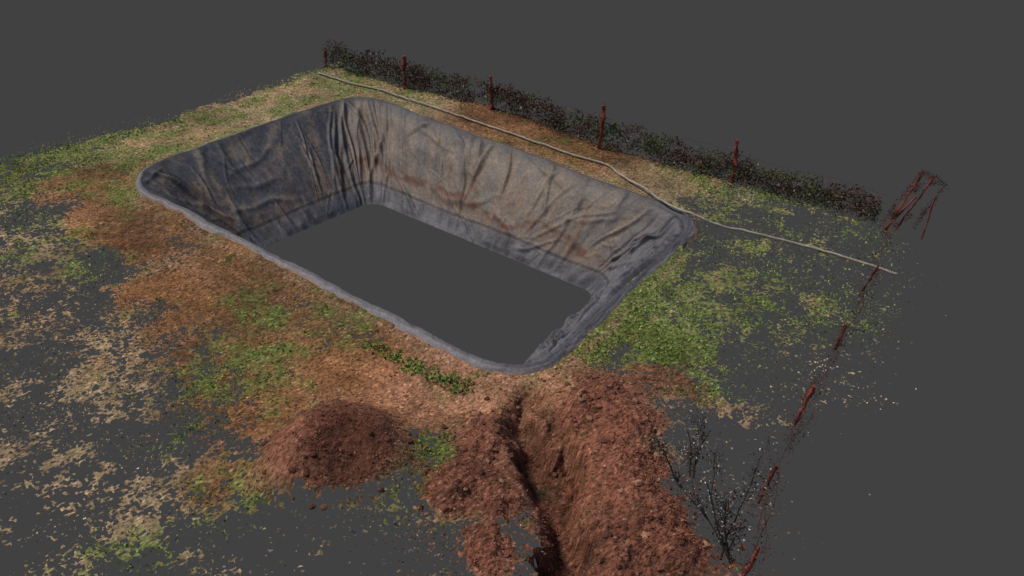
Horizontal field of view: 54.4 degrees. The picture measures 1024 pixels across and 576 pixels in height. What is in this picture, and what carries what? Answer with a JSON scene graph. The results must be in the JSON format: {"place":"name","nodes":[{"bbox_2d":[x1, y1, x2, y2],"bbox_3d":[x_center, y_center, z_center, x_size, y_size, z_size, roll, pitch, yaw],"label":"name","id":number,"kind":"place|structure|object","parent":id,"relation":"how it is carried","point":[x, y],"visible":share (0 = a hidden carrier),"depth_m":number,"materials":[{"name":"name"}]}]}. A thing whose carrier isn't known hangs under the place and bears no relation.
{"place":"outdoors","nodes":[
{"label":"outdoors","id":0,"kind":"place"},
{"bbox_2d":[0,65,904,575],"bbox_3d":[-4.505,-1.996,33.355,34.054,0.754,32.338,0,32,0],"label":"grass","id":1,"kind":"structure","parent":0,"point":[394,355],"depth_m":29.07,"materials":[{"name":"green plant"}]},
{"bbox_2d":[0,61,945,575],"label":"ground","id":2,"kind":"structure","parent":0,"point":[390,393],"depth_m":26.39,"materials":[{"name":"soil"}]},
{"bbox_2d":[135,97,699,374],"bbox_3d":[-3.511,-1.921,35.507,19.739,2.888,12.134,25,40,34],"label":"pond liner","id":3,"kind":"object","parent":2,"relation":"on","point":[257,189],"visible":0.87,"depth_m":38.00,"materials":[{"name":"plastic"}]},
{"bbox_2d":[251,373,710,575],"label":"soil clods","id":4,"kind":"object","parent":2,"relation":"on","point":[506,553],"visible":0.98,"depth_m":22.59,"materials":[{"name":"brown soil"}]},
{"bbox_2d":[321,39,883,224],"bbox_3d":[1.980,-6.995,40.142,26.248,1.462,2.158,22,38,31],"label":"hedge","id":5,"kind":"object","parent":2,"relation":"on","point":[705,165],"visible":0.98,"depth_m":38.43,"materials":[{"name":"black plant"}]},
{"bbox_2d":[322,42,888,214],"bbox_3d":[1.877,-7.003,39.914,26.553,2.166,0.947,22,38,31],"label":"wire fence","id":6,"kind":"object","parent":2,"relation":"on","point":[602,121],"visible":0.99,"depth_m":38.58,"materials":[{"name":"brown metal"}]},
{"bbox_2d":[318,72,897,274],"bbox_3d":[1.482,-5.266,38.306,27.472,0.406,1.630,27,41,36],"label":"water pipe","id":7,"kind":"object","parent":2,"relation":"on","point":[712,222],"visible":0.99,"depth_m":35.74,"materials":[{"name":"plastic"}]},
{"bbox_2d":[643,406,720,489],"bbox_3d":[3.947,3.642,22.878,2.157,1.879,1.074,-27,41,-36],"label":"dead shrub","id":8,"kind":"object","parent":2,"relation":"on","point":[690,455],"visible":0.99,"depth_m":23.22,"materials":[{"name":"black plant"}]},
{"bbox_2d":[667,428,778,564],"bbox_3d":[4.485,4.156,20.910,1.884,3.082,1.978,-25,40,-34],"label":"dead shrub","id":9,"kind":"object","parent":2,"relation":"on","point":[722,542],"visible":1,"depth_m":20.82,"materials":[{"name":"black plant"}]},
{"bbox_2d":[730,167,948,575],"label":"wire fence","id":10,"kind":"object","parent":2,"relation":"on","point":[795,421],"visible":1,"depth_m":26.75,"materials":[{"name":"brown metal"}]},
{"bbox_2d":[0,0,1023,575],"bbox_3d":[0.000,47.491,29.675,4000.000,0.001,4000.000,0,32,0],"label":"background","id":11,"kind":"structure","parent":0,"point":[886,98],"depth_m":109.28,"materials":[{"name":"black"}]}
]}

